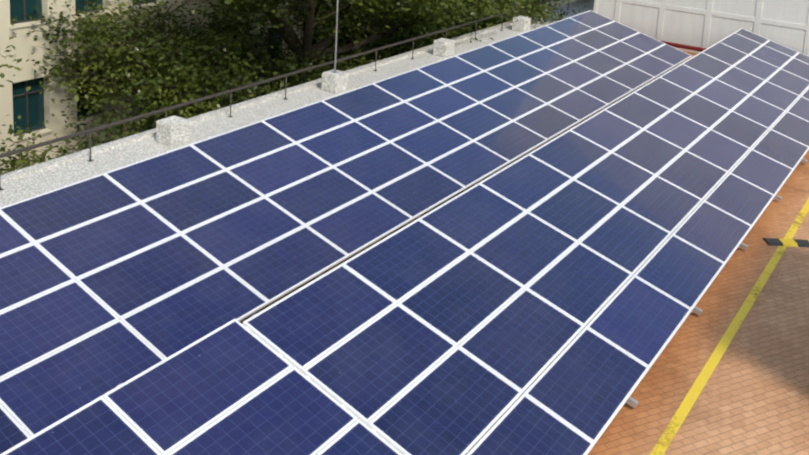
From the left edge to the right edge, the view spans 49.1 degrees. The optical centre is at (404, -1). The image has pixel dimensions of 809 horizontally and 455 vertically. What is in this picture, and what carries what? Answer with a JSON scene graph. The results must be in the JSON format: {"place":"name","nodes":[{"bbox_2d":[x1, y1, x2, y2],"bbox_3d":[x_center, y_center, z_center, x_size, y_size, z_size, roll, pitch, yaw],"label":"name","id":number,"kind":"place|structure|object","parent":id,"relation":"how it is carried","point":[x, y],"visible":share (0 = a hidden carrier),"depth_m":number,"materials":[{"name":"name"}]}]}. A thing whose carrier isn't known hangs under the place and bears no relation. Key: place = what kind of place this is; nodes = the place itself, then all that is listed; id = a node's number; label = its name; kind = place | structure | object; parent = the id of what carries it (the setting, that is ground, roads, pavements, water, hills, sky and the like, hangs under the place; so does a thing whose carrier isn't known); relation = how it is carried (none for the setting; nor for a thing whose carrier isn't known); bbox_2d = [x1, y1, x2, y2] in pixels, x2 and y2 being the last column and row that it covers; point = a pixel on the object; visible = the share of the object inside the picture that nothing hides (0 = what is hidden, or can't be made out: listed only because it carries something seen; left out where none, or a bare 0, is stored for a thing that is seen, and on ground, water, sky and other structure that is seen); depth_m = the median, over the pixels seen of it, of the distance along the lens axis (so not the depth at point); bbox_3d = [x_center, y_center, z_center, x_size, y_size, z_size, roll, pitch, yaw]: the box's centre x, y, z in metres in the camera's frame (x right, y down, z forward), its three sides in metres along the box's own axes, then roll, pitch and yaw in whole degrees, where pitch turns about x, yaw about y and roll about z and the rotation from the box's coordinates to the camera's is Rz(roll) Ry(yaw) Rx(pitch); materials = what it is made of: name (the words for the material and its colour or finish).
{"place":"outdoors","nodes":[
{"label":"outdoors","id":0,"kind":"place"},
{"bbox_2d":[0,0,383,172],"bbox_3d":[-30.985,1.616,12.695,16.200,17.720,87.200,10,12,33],"label":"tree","id":1,"kind":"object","parent":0,"point":[33,106],"depth_m":28.33,"materials":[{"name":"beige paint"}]},
{"bbox_2d":[404,0,577,34],"bbox_3d":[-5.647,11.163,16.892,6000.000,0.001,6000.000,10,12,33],"label":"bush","id":2,"kind":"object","parent":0,"point":[565,2],"depth_m":81.94,"materials":[{"name":"green plant"}]},
{"bbox_2d":[0,36,55,90],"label":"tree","id":3,"kind":"object","parent":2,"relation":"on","point":[2,75],"visible":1,"depth_m":21.88,"materials":[{"name":"green plant"}]},
{"bbox_2d":[0,150,74,174],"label":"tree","id":4,"kind":"object","parent":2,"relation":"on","point":[27,161],"visible":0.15,"depth_m":21.90,"materials":[{"name":"green plant"}]},
{"bbox_2d":[0,115,126,174],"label":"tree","id":5,"kind":"object","parent":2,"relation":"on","point":[14,162],"visible":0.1,"depth_m":22.94,"materials":[{"name":"green plant"}]},
{"bbox_2d":[0,59,229,170],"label":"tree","id":6,"kind":"object","parent":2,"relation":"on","point":[128,126],"visible":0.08,"depth_m":26.32,"materials":[{"name":"green plant"}]},
{"bbox_2d":[11,0,338,132],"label":"tree","id":7,"kind":"object","parent":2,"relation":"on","point":[193,67],"visible":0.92,"depth_m":27.70,"materials":[{"name":"green plant"}]},
{"bbox_2d":[114,64,288,132],"bbox_3d":[-4.765,5.567,28.405,10.970,7.015,9.185,10,12,33],"label":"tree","id":8,"kind":"object","parent":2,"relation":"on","point":[215,107],"visible":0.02,"depth_m":28.33,"materials":[{"name":"green plant"}]},
{"bbox_2d":[172,24,380,111],"bbox_3d":[-3.454,4.744,31.155,8.907,7.758,9.592,-1,11,-19],"label":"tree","id":9,"kind":"object","parent":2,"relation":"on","point":[281,68],"visible":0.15,"depth_m":31.27,"materials":[{"name":"green plant"}]},
{"bbox_2d":[139,0,539,82],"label":"tree","id":10,"kind":"object","parent":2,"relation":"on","point":[421,12],"visible":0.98,"depth_m":32.14,"materials":[{"name":"green plant"}]},
{"bbox_2d":[283,26,449,80],"bbox_3d":[-1.086,4.602,33.988,9.850,7.316,8.985,10,12,33],"label":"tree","id":11,"kind":"object","parent":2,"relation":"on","point":[410,48],"visible":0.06,"depth_m":33.74,"materials":[{"name":"green plant"}]},
{"bbox_2d":[301,22,449,68],"bbox_3d":[-0.084,4.066,37.392,8.295,7.229,8.828,10,12,33],"label":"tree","id":12,"kind":"object","parent":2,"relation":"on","point":[395,39],"visible":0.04,"depth_m":35.49,"materials":[{"name":"green plant"}]},
{"bbox_2d":[369,13,501,47],"bbox_3d":[3.036,3.562,40.356,10.706,7.454,8.809,10,12,33],"label":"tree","id":13,"kind":"object","parent":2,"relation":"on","point":[458,34],"depth_m":39.31,"materials":[{"name":"green plant"}]},
{"bbox_2d":[289,0,585,50],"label":"tree","id":14,"kind":"object","parent":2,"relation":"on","point":[535,13],"visible":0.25,"depth_m":36.59,"materials":[{"name":"green plant"}]},
{"bbox_2d":[403,1,551,41],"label":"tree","id":15,"kind":"object","parent":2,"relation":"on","point":[484,22],"visible":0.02,"depth_m":43.12,"materials":[{"name":"green plant"}]},
{"bbox_2d":[439,0,589,19],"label":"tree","id":16,"kind":"object","parent":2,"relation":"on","point":[555,4],"visible":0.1,"depth_m":43.57,"materials":[{"name":"green plant"}]},
{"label":"terrace slab","id":17,"kind":"object","parent":2,"relation":"on","visible":0},
{"bbox_2d":[0,0,593,207],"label":"parapet wall","id":18,"kind":"structure","parent":17,"relation":"on","point":[38,179],"depth_m":22.51,"materials":[{"name":"white concrete"}]},
{"bbox_2d":[156,115,189,146],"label":"concrete block","id":19,"kind":"structure","parent":18,"relation":"on","point":[171,131],"depth_m":20.62,"materials":[{"name":"concrete"}]},
{"bbox_2d":[0,0,568,190],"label":"pipe railing","id":20,"kind":"object","parent":18,"relation":"on","point":[89,131],"visible":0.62,"depth_m":22.73,"materials":[{"name":"metal"}]},
{"bbox_2d":[321,69,347,92],"bbox_3d":[-2.023,2.353,25.686,0.540,0.520,0.560,10,12,33],"label":"pedestal","id":21,"kind":"object","parent":18,"relation":"on","point":[334,82],"visible":1,"depth_m":25.49,"materials":[{"name":"concrete"}]},
{"bbox_2d":[331,0,338,73],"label":"lightning rod","id":22,"kind":"object","parent":21,"relation":"on","point":[335,71],"visible":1,"depth_m":25.46,"materials":[{"name":"silver metal"}]},
{"bbox_2d":[433,38,454,56],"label":"concrete block","id":23,"kind":"structure","parent":18,"relation":"on","point":[443,47],"depth_m":30.34,"materials":[{"name":"concrete"}]},
{"bbox_2d":[512,16,530,31],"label":"concrete block","id":24,"kind":"structure","parent":18,"relation":"on","point":[523,23],"depth_m":35.05,"materials":[{"name":"concrete"}]},
{"bbox_2d":[239,50,808,454],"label":"paver paving","id":25,"kind":"structure","parent":17,"relation":"on","point":[753,398],"depth_m":12.87,"materials":[{"name":"orange brick"}]},
{"bbox_2d":[315,72,665,277],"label":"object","id":26,"kind":"object","parent":25,"relation":"on","point":[489,175],"depth_m":19.41,"materials":[{"name":"metal"}]},
{"bbox_2d":[0,10,691,453],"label":"solar table","id":27,"kind":"object","parent":26,"relation":"on","point":[112,280],"visible":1,"depth_m":15.61,"materials":[{"name":"blue glass"}]},
{"bbox_2d":[252,108,807,440],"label":"support block","id":28,"kind":"object","parent":25,"relation":"on","point":[632,402],"visible":0.06,"depth_m":14.12,"materials":[{"name":"metal"}]},
{"bbox_2d":[243,28,808,454],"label":"solar table","id":29,"kind":"object","parent":28,"relation":"on","point":[456,325],"visible":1,"depth_m":13.60,"materials":[{"name":"blue glass"}]},
{"bbox_2d":[658,40,706,51],"bbox_3d":[19.980,3.452,26.439,30.250,0.300,0.200,10,12,33],"label":"fire main pipe","id":30,"kind":"object","parent":25,"relation":"on","point":[688,47],"depth_m":32.72,"materials":[{"name":"red metal"}]},
{"bbox_2d":[593,0,808,55],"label":"wall","id":31,"kind":"structure","parent":25,"relation":"on","point":[704,23],"depth_m":32.45,"materials":[{"name":"white paint"}]},
{"bbox_2d":[650,198,808,454],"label":"yellow line","id":32,"kind":"object","parent":25,"relation":"on","point":[679,416],"depth_m":13.26,"materials":[{"name":"yellow paint"}]},
{"bbox_2d":[763,238,808,246],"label":"speed bump","id":33,"kind":"object","parent":25,"relation":"on","point":[786,242],"visible":1,"depth_m":16.97,"materials":[{"name":"rubber"}]},
{"bbox_3d":[-2.761,5.392,6.875,4.124,1.224,8.004,10,12,33],"label":"mounting structure","id":34,"kind":"object","parent":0,"visible":0},
{"bbox_2d":[0,319,402,454],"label":"solar table","id":35,"kind":"object","parent":34,"relation":"on","point":[234,387],"visible":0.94,"depth_m":9.67,"materials":[{"name":"blue glass"}]}
]}

